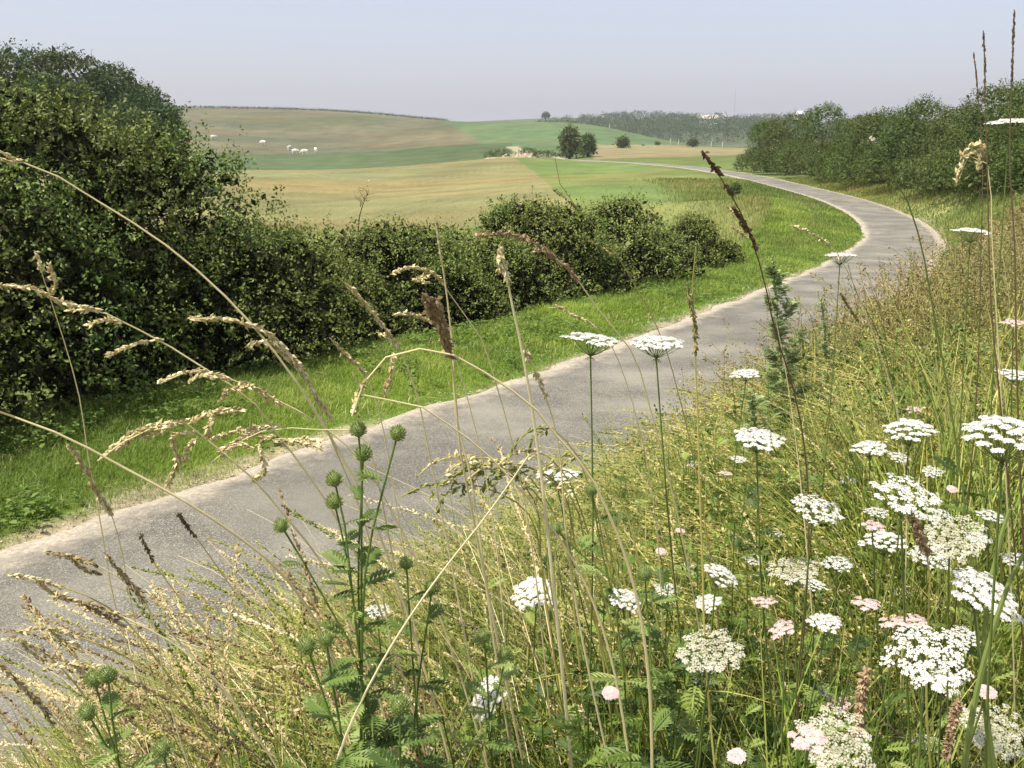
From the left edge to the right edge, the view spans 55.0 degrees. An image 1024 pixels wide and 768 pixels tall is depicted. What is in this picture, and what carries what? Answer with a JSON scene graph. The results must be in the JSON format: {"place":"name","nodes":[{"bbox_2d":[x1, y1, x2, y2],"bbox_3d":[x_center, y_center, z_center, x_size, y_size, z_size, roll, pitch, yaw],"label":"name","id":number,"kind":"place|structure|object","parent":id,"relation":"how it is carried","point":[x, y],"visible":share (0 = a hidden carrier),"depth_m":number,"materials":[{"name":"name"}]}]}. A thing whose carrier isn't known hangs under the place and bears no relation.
{"place":"outdoors","nodes":[
{"label":"outdoors","id":0,"kind":"place"},
{"bbox_2d":[4,157,576,232],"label":"wheat field","id":1,"kind":"structure","parent":0,"point":[459,192],"depth_m":94.28,"materials":[{"name":"beige plant"}]},
{"bbox_2d":[1,69,103,208],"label":"oak tree","id":2,"kind":"object","parent":1,"relation":"on","point":[53,83],"visible":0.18,"depth_m":76.27,"materials":[{"name":"green plant"}]},
{"bbox_2d":[8,43,125,200],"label":"oak tree","id":3,"kind":"object","parent":1,"relation":"on","point":[52,61],"visible":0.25,"depth_m":86.91,"materials":[{"name":"green plant"}]},
{"bbox_2d":[58,101,162,192],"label":"oak tree","id":4,"kind":"object","parent":1,"relation":"on","point":[128,119],"visible":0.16,"depth_m":78.42,"materials":[{"name":"green plant"}]},
{"bbox_2d":[72,60,180,116],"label":"oak tree","id":5,"kind":"object","parent":1,"relation":"on","point":[126,83],"visible":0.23,"depth_m":92.72,"materials":[{"name":"green plant"}]},
{"bbox_2d":[104,89,190,195],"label":"oak tree","id":6,"kind":"object","parent":1,"relation":"on","point":[144,103],"visible":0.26,"depth_m":87.87,"materials":[{"name":"green plant"}]},
{"bbox_2d":[146,108,480,155],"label":"dry hillside","id":7,"kind":"structure","parent":0,"point":[278,131],"depth_m":410.35,"materials":[{"name":"beige plant"}]},
{"bbox_2d":[189,143,512,169],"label":"valley meadow","id":8,"kind":"structure","parent":0,"point":[418,156],"depth_m":297.38,"materials":[{"name":"green plant"}]},
{"bbox_2d":[0,159,944,767],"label":"road","id":9,"kind":"structure","parent":0,"point":[242,505],"depth_m":9.87,"materials":[{"name":"grey asphalt"}]},
{"bbox_2d":[0,154,1023,549],"bbox_3d":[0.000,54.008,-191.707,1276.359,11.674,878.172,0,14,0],"label":"ground","id":10,"kind":"structure","parent":0,"point":[642,168],"depth_m":14.15,"materials":[{"name":"green plant"}]},
{"bbox_2d":[0,55,191,437],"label":"hedge bush","id":11,"kind":"object","parent":10,"relation":"on","point":[38,212],"visible":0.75,"depth_m":11.73,"materials":[{"name":"green plant"}]},
{"bbox_2d":[6,573,226,767],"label":"grass stalk","id":12,"kind":"object","parent":10,"relation":"on","point":[42,583],"depth_m":1.28,"materials":[{"name":"plant"}]},
{"bbox_2d":[77,663,170,767],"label":"thistle","id":13,"kind":"object","parent":10,"relation":"on","point":[107,674],"visible":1,"depth_m":1.12,"materials":[{"name":"green plant"}]},
{"bbox_2d":[16,625,231,767],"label":"grass stalk","id":14,"kind":"object","parent":10,"relation":"on","point":[60,630],"depth_m":1.30,"materials":[{"name":"plant"}]},
{"bbox_2d":[65,442,191,767],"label":"grass stalk","id":15,"kind":"object","parent":10,"relation":"on","point":[102,498],"depth_m":1.33,"materials":[{"name":"plant"}]},
{"bbox_2d":[0,68,286,415],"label":"hedge bush","id":16,"kind":"object","parent":10,"relation":"on","point":[71,119],"visible":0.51,"depth_m":12.91,"materials":[{"name":"green plant"}]},
{"bbox_2d":[0,113,301,410],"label":"hedge bush","id":17,"kind":"object","parent":10,"relation":"on","point":[229,292],"visible":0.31,"depth_m":14.16,"materials":[{"name":"green plant"}]},
{"bbox_2d":[44,550,277,767],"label":"grass stalk","id":18,"kind":"object","parent":10,"relation":"on","point":[77,560],"depth_m":1.27,"materials":[{"name":"plant"}]},
{"bbox_2d":[48,590,278,767],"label":"grass stalk","id":19,"kind":"object","parent":10,"relation":"on","point":[88,604],"depth_m":1.28,"materials":[{"name":"plant"}]},
{"bbox_2d":[0,411,371,737],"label":"grass stalk","id":20,"kind":"object","parent":10,"relation":"on","point":[276,568],"depth_m":1.15,"materials":[{"name":"plant"}]},
{"bbox_2d":[0,101,380,406],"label":"hedge bush","id":21,"kind":"object","parent":10,"relation":"on","point":[295,299],"visible":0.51,"depth_m":14.81,"materials":[{"name":"green plant"}]},
{"bbox_2d":[0,261,427,760],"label":"grass stalk","id":22,"kind":"object","parent":10,"relation":"on","point":[86,309],"depth_m":1.23,"materials":[{"name":"plant"}]},
{"bbox_2d":[0,150,451,767],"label":"grass stalk","id":23,"kind":"object","parent":10,"relation":"on","point":[10,156],"depth_m":1.29,"materials":[{"name":"plant"}]},
{"bbox_2d":[97,405,394,748],"bbox_3d":[-0.285,0.657,1.434,0.477,1.326,0.073,-4,15,-15],"label":"grass stalk","id":24,"kind":"object","parent":10,"relation":"on","point":[124,440],"depth_m":1.23,"materials":[{"name":"plant"}]},
{"bbox_2d":[127,198,415,378],"bbox_3d":[-4.348,-1.671,17.315,4.897,3.252,5.159,11,18,38],"label":"hedge bush","id":25,"kind":"object","parent":10,"relation":"on","point":[373,327],"visible":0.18,"depth_m":16.72,"materials":[{"name":"green plant"}]},
{"bbox_2d":[187,313,402,766],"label":"grass stalk","id":26,"kind":"object","parent":10,"relation":"on","point":[277,345],"depth_m":1.28,"materials":[{"name":"plant"}]},
{"bbox_2d":[0,444,598,767],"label":"nodding stalks","id":27,"kind":"object","parent":10,"relation":"on","point":[194,739],"visible":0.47,"depth_m":1.76,"materials":[{"name":"beige plant"}]},
{"bbox_2d":[0,413,631,767],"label":"arching stalks","id":28,"kind":"object","parent":10,"relation":"on","point":[191,690],"visible":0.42,"depth_m":2.03,"materials":[{"name":"beige plant"}]},
{"bbox_2d":[11,469,624,767],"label":"bent straw","id":29,"kind":"object","parent":10,"relation":"on","point":[15,759],"visible":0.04,"depth_m":2.88,"materials":[{"name":"beige plant"}]},
{"bbox_2d":[209,423,427,754],"bbox_3d":[-0.215,0.672,1.513,0.404,1.306,0.133,-8,16,-28],"label":"grass stalk","id":30,"kind":"object","parent":10,"relation":"on","point":[232,445],"depth_m":1.29,"materials":[{"name":"plant"}]},
{"bbox_2d":[157,367,488,767],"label":"grass stalk","id":31,"kind":"object","parent":10,"relation":"on","point":[240,387],"depth_m":1.29,"materials":[{"name":"plant"}]},
{"bbox_2d":[295,629,379,767],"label":"thistle","id":32,"kind":"object","parent":10,"relation":"on","point":[306,645],"visible":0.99,"depth_m":1.12,"materials":[{"name":"green plant"}]},
{"bbox_2d":[0,437,688,767],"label":"arching straw","id":33,"kind":"object","parent":10,"relation":"on","point":[133,751],"visible":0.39,"depth_m":2.03,"materials":[{"name":"beige plant"}]},
{"bbox_2d":[273,419,416,767],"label":"thistle","id":34,"kind":"object","parent":10,"relation":"on","point":[355,689],"visible":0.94,"depth_m":1.23,"materials":[{"name":"green plant"}]},
{"bbox_2d":[244,210,520,352],"bbox_3d":[-2.517,-1.986,19.684,4.227,2.891,5.750,10,17,35],"label":"hedge bush","id":35,"kind":"object","parent":10,"relation":"on","point":[392,248],"visible":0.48,"depth_m":19.36,"materials":[{"name":"green plant"}]},
{"bbox_2d":[0,240,802,524],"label":"verge weeds","id":36,"kind":"object","parent":10,"relation":"on","point":[100,413],"visible":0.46,"depth_m":13.01,"materials":[{"name":"green plant"}]},
{"bbox_2d":[366,693,441,767],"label":"thistle","id":37,"kind":"object","parent":10,"relation":"on","point":[399,706],"visible":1,"depth_m":1.06,"materials":[{"name":"green plant"}]},
{"bbox_2d":[345,283,487,763],"bbox_3d":[-0.098,0.554,1.531,0.303,1.460,0.036,-10,17,-35],"label":"grass stalk","id":38,"kind":"object","parent":10,"relation":"on","point":[391,338],"depth_m":1.40,"materials":[{"name":"plant"}]},
{"bbox_2d":[387,555,453,767],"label":"thistle","id":39,"kind":"object","parent":10,"relation":"on","point":[406,564],"visible":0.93,"depth_m":1.32,"materials":[{"name":"green plant"}]},
{"bbox_2d":[336,454,529,766],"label":"grass stalk","id":40,"kind":"object","parent":10,"relation":"on","point":[389,649],"depth_m":1.08,"materials":[{"name":"plant"}]},
{"bbox_2d":[372,215,570,333],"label":"hedge bush","id":41,"kind":"object","parent":10,"relation":"on","point":[526,264],"visible":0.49,"depth_m":21.27,"materials":[{"name":"green plant"}]},
{"bbox_2d":[421,292,524,765],"bbox_3d":[-0.012,0.557,1.471,0.046,1.457,0.420,7,16,27],"label":"grass stalk","id":42,"kind":"object","parent":10,"relation":"on","point":[433,311],"depth_m":1.21,"materials":[{"name":"plant"}]},
{"bbox_2d":[390,264,556,767],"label":"grass stalk","id":43,"kind":"object","parent":10,"relation":"on","point":[418,279],"depth_m":1.45,"materials":[{"name":"plant"}]},
{"bbox_2d":[434,214,513,767],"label":"grass stalk","id":44,"kind":"object","parent":10,"relation":"on","point":[481,549],"depth_m":1.43,"materials":[{"name":"plant"}]},
{"bbox_2d":[460,628,518,767],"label":"thistle","id":45,"kind":"object","parent":10,"relation":"on","point":[505,655],"visible":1,"depth_m":1.34,"materials":[{"name":"green plant"}]},
{"bbox_2d":[351,372,628,760],"bbox_3d":[0.037,0.603,1.391,0.472,1.300,0.020,-3,14,-11],"label":"grass stalk","id":46,"kind":"object","parent":10,"relation":"on","point":[589,594],"depth_m":1.30,"materials":[{"name":"plant"}]},
{"bbox_2d":[350,348,653,767],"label":"grass stalk","id":47,"kind":"object","parent":10,"relation":"on","point":[362,386],"depth_m":1.20,"materials":[{"name":"plant"}]},
{"bbox_2d":[0,254,1023,767],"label":"bank grass","id":48,"kind":"structure","parent":10,"relation":"on","point":[1004,640],"depth_m":2.30,"materials":[{"name":"green plant"}]},
{"bbox_2d":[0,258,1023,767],"bbox_3d":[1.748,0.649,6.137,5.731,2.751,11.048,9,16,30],"label":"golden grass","id":49,"kind":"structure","parent":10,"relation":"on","point":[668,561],"depth_m":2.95,"materials":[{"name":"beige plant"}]},
{"bbox_2d":[34,323,1023,767],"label":"loose stalks","id":50,"kind":"object","parent":10,"relation":"on","point":[748,521],"visible":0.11,"depth_m":2.23,"materials":[{"name":"plant"}]},
{"bbox_2d":[510,576,552,761],"bbox_3d":[0.065,0.789,1.929,0.121,0.963,0.274,1,14,5],"label":"wild carrot","id":51,"kind":"object","parent":10,"relation":"on","point":[531,591],"visible":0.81,"depth_m":1.72,"materials":[{"name":"white plant"}]},
{"bbox_2d":[494,244,572,767],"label":"grass stalk","id":52,"kind":"object","parent":10,"relation":"on","point":[501,263],"depth_m":1.27,"materials":[{"name":"plant"}]},
{"bbox_2d":[464,186,646,314],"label":"hedge bush","id":53,"kind":"object","parent":10,"relation":"on","point":[579,255],"visible":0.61,"depth_m":23.55,"materials":[{"name":"green plant"}]},
{"bbox_2d":[523,348,610,767],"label":"grass stalk","id":54,"kind":"object","parent":10,"relation":"on","point":[536,375],"depth_m":1.29,"materials":[{"name":"plant"}]},
{"bbox_2d":[124,328,1023,767],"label":"bank herbs","id":55,"kind":"object","parent":10,"relation":"on","point":[600,752],"visible":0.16,"depth_m":1.78,"materials":[{"name":"green plant"}]},
{"bbox_2d":[560,332,620,765],"bbox_3d":[0.116,0.584,1.597,0.104,1.384,0.209,4,15,17],"label":"wild carrot","id":56,"kind":"object","parent":10,"relation":"on","point":[598,343],"visible":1,"depth_m":1.38,"materials":[{"name":"white plant"}]},
{"bbox_2d":[160,240,1023,767],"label":"leafy weeds","id":57,"kind":"object","parent":10,"relation":"on","point":[530,702],"visible":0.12,"depth_m":2.70,"materials":[{"name":"green plant"}]},
{"bbox_2d":[473,230,718,765],"bbox_3d":[0.210,0.453,1.627,0.619,1.434,0.051,-10,17,-34],"label":"grass stalk","id":58,"kind":"object","parent":10,"relation":"on","point":[523,238],"depth_m":1.41,"materials":[{"name":"plant"}]},
{"bbox_2d":[549,482,707,766],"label":"thistle","id":59,"kind":"object","parent":10,"relation":"on","point":[585,542],"visible":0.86,"depth_m":1.49,"materials":[{"name":"green plant"}]},
{"bbox_2d":[552,186,714,296],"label":"hedge bush","id":60,"kind":"object","parent":10,"relation":"on","point":[648,250],"visible":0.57,"depth_m":26.80,"materials":[{"name":"green plant"}]},
{"bbox_2d":[611,564,692,767],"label":"thistle","id":61,"kind":"object","parent":10,"relation":"on","point":[645,573],"visible":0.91,"depth_m":1.38,"materials":[{"name":"green plant"}]},
{"bbox_2d":[629,334,718,766],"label":"wild carrot","id":62,"kind":"object","parent":10,"relation":"on","point":[653,337],"visible":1,"depth_m":1.47,"materials":[{"name":"white plant"}]},
{"bbox_2d":[633,208,750,276],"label":"hedge bush","id":63,"kind":"object","parent":10,"relation":"on","point":[706,233],"visible":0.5,"depth_m":30.96,"materials":[{"name":"green plant"}]},
{"bbox_2d":[685,248,715,767],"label":"grass stalk","id":64,"kind":"object","parent":10,"relation":"on","point":[693,316],"depth_m":1.19,"materials":[{"name":"green plant"}]},
{"bbox_2d":[676,623,745,767],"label":"wild carrot","id":65,"kind":"object","parent":10,"relation":"on","point":[710,663],"visible":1,"depth_m":1.25,"materials":[{"name":"beige plant"}]},
{"bbox_2d":[701,150,809,766],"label":"grass stalk","id":66,"kind":"object","parent":10,"relation":"on","point":[738,215],"depth_m":1.33,"materials":[{"name":"green plant"}]},
{"bbox_2d":[728,388,790,505],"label":"mugwort","id":67,"kind":"object","parent":10,"relation":"on","point":[752,408],"visible":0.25,"depth_m":3.43,"materials":[{"name":"green plant"}]},
{"bbox_2d":[734,427,785,749],"bbox_3d":[0.444,0.612,1.734,0.130,1.134,0.241,8,16,28],"label":"wild carrot","id":68,"kind":"object","parent":10,"relation":"on","point":[766,434],"visible":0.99,"depth_m":1.56,"materials":[{"name":"white plant"}]},
{"bbox_2d":[516,176,1023,297],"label":"rough grass","id":69,"kind":"structure","parent":10,"relation":"on","point":[763,193],"depth_m":56.65,"materials":[{"name":"plant"}]},
{"bbox_2d":[744,109,827,174],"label":"hawthorn bush","id":70,"kind":"object","parent":10,"relation":"on","point":[764,137],"visible":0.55,"depth_m":104.71,"materials":[{"name":"green plant"}]},
{"bbox_2d":[760,255,814,454],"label":"mugwort","id":71,"kind":"object","parent":10,"relation":"on","point":[778,283],"visible":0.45,"depth_m":3.96,"materials":[{"name":"green plant"}]},
{"bbox_2d":[766,557,818,755],"bbox_3d":[0.501,0.727,1.740,0.194,0.913,0.115,-6,15,-23],"label":"wild carrot","id":72,"kind":"object","parent":10,"relation":"on","point":[791,576],"visible":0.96,"depth_m":1.60,"materials":[{"name":"beige plant"}]},
{"bbox_2d":[597,188,1023,474],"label":"rusty grass","id":73,"kind":"structure","parent":10,"relation":"on","point":[985,277],"depth_m":6.12,"materials":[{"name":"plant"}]},
{"bbox_2d":[767,101,860,177],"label":"hawthorn bush","id":74,"kind":"object","parent":10,"relation":"on","point":[799,144],"visible":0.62,"depth_m":94.73,"materials":[{"name":"green plant"}]},
{"bbox_2d":[790,493,843,757],"bbox_3d":[0.465,0.675,1.632,0.100,1.081,0.251,6,15,23],"label":"wild carrot","id":75,"kind":"object","parent":10,"relation":"on","point":[811,520],"visible":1,"depth_m":1.44,"materials":[{"name":"white plant"}]},
{"bbox_2d":[793,705,875,767],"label":"wild carrot","id":76,"kind":"object","parent":10,"relation":"on","point":[831,751],"visible":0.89,"depth_m":1.03,"materials":[{"name":"beige plant"}]},
{"bbox_2d":[799,112,886,182],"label":"hawthorn bush","id":77,"kind":"object","parent":10,"relation":"on","point":[820,161],"visible":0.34,"depth_m":85.25,"materials":[{"name":"green plant"}]},
{"bbox_2d":[850,665,871,767],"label":"plantain stalk","id":78,"kind":"object","parent":10,"relation":"on","point":[862,690],"visible":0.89,"depth_m":1.06,"materials":[{"name":"brown plant"}]},
{"bbox_2d":[818,105,936,184],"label":"hawthorn bush","id":79,"kind":"object","parent":10,"relation":"on","point":[876,121],"visible":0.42,"depth_m":76.58,"materials":[{"name":"green plant"}]},
{"bbox_2d":[858,531,907,734],"bbox_3d":[0.671,0.691,1.842,0.147,0.915,0.158,0,14,0],"label":"wild carrot","id":80,"kind":"object","parent":10,"relation":"on","point":[882,551],"visible":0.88,"depth_m":1.70,"materials":[{"name":"white plant"}]},
{"bbox_2d":[847,418,938,733],"bbox_3d":[0.659,0.599,1.741,0.120,1.150,0.229,4,15,14],"label":"wild carrot","id":81,"kind":"object","parent":10,"relation":"on","point":[916,424],"visible":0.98,"depth_m":1.55,"materials":[{"name":"white plant"}]},
{"bbox_2d":[851,91,958,187],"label":"hawthorn bush","id":82,"kind":"object","parent":10,"relation":"on","point":[889,152],"visible":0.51,"depth_m":68.56,"materials":[{"name":"green plant"}]},
{"bbox_2d":[869,472,949,767],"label":"wild carrot","id":83,"kind":"object","parent":10,"relation":"on","point":[901,508],"visible":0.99,"depth_m":1.03,"materials":[{"name":"white plant"}]},
{"bbox_2d":[902,500,932,767],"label":"plantain stalk","id":84,"kind":"object","parent":10,"relation":"on","point":[920,538],"visible":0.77,"depth_m":1.07,"materials":[{"name":"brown plant"}]},
{"bbox_2d":[879,623,973,767],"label":"wild carrot","id":85,"kind":"object","parent":10,"relation":"on","point":[926,668],"visible":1,"depth_m":0.94,"materials":[{"name":"white plant"}]},
{"bbox_2d":[867,135,988,767],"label":"grass stalk","id":86,"kind":"object","parent":10,"relation":"on","point":[870,138],"depth_m":1.34,"materials":[{"name":"green plant"}]},
{"bbox_2d":[887,101,1004,193],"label":"hawthorn bush","id":87,"kind":"object","parent":10,"relation":"on","point":[910,170],"visible":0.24,"depth_m":61.58,"materials":[{"name":"green plant"}]},
{"bbox_2d":[911,514,987,767],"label":"wild carrot","id":88,"kind":"object","parent":10,"relation":"on","point":[949,547],"visible":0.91,"depth_m":1.21,"materials":[{"name":"beige plant"}]},
{"bbox_2d":[932,227,990,581],"bbox_3d":[1.013,0.313,2.316,0.090,1.363,0.222,9,17,31],"label":"wild carrot","id":89,"kind":"object","parent":10,"relation":"on","point":[964,230],"visible":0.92,"depth_m":2.20,"materials":[{"name":"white plant"}]},
{"bbox_2d":[915,77,1023,196],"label":"hawthorn bush","id":90,"kind":"object","parent":10,"relation":"on","point":[941,169],"visible":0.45,"depth_m":54.31,"materials":[{"name":"green plant"}]},
{"bbox_2d":[934,118,1023,639],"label":"wild carrot","id":91,"kind":"object","parent":10,"relation":"on","point":[1007,120],"visible":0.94,"depth_m":1.90,"materials":[{"name":"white plant"}]},
{"bbox_2d":[941,79,1023,191],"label":"hawthorn bush","id":92,"kind":"object","parent":10,"relation":"on","point":[1017,108],"visible":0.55,"depth_m":48.70,"materials":[{"name":"green plant"}]},
{"bbox_2d":[953,139,1015,767],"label":"grass stalk","id":93,"kind":"object","parent":10,"relation":"on","point":[981,149],"depth_m":1.35,"materials":[{"name":"plant"}]},
{"bbox_2d":[951,566,1023,767],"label":"wild carrot","id":94,"kind":"object","parent":10,"relation":"on","point":[974,606],"visible":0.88,"depth_m":1.05,"materials":[{"name":"white plant"}]},
{"bbox_2d":[959,701,1023,767],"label":"wild carrot","id":95,"kind":"object","parent":10,"relation":"on","point":[981,735],"visible":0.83,"depth_m":1.24,"materials":[{"name":"beige plant"}]},
{"bbox_2d":[961,414,1023,767],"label":"wild carrot","id":96,"kind":"object","parent":10,"relation":"on","point":[996,451],"visible":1,"depth_m":0.90,"materials":[{"name":"white plant"}]},
{"bbox_2d":[961,553,1023,767],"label":"grass blade","id":97,"kind":"object","parent":10,"relation":"on","point":[970,725],"visible":0.95,"depth_m":1.00,"materials":[{"name":"green plant"}]},
{"bbox_2d":[981,508,1010,767],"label":"hogweed stalk","id":98,"kind":"object","parent":10,"relation":"on","point":[986,617],"visible":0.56,"depth_m":1.10,"materials":[{"name":"green plant"}]},
{"bbox_2d":[981,124,1023,193],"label":"hawthorn bush","id":99,"kind":"object","parent":10,"relation":"on","point":[1017,153],"visible":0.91,"depth_m":45.09,"materials":[{"name":"green plant"}]},
{"bbox_2d":[982,30,1023,662],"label":"grass stalk","id":100,"kind":"object","parent":10,"relation":"on","point":[985,64],"depth_m":1.32,"materials":[{"name":"plant"}]},
{"bbox_2d":[1009,10,1023,570],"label":"grass stalk","id":101,"kind":"object","parent":10,"relation":"on","point":[1011,81],"depth_m":1.20,"materials":[{"name":"plant"}]},
{"bbox_2d":[0,0,1023,125],"label":"sky","id":102,"kind":"structure","parent":0,"point":[455,60],"materials":[{"name":"blue"}]},
{"bbox_2d":[514,157,720,222],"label":"pasture","id":103,"kind":"structure","parent":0,"point":[586,181],"depth_m":87.38,"materials":[{"name":"green plant"}]},
{"bbox_2d":[440,120,933,158],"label":"green hillside","id":104,"kind":"structure","parent":0,"point":[539,136],"depth_m":362.03,"materials":[{"name":"green plant"}]},
{"bbox_2d":[474,118,968,146],"bbox_3d":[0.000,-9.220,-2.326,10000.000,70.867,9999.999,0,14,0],"label":"land","id":105,"kind":"structure","parent":0,"point":[739,143],"depth_m":931.02,"materials":[{"name":"green plant"}]},
{"bbox_2d":[535,110,1004,143],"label":"wood","id":106,"kind":"object","parent":105,"relation":"on","point":[687,121],"visible":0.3,"depth_m":920.42,"materials":[{"name":"green plant"}]},
{"bbox_2d":[594,145,930,159],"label":"stubble field","id":107,"kind":"structure","parent":0,"point":[633,151],"depth_m":263.62,"materials":[{"name":"beige plant"}]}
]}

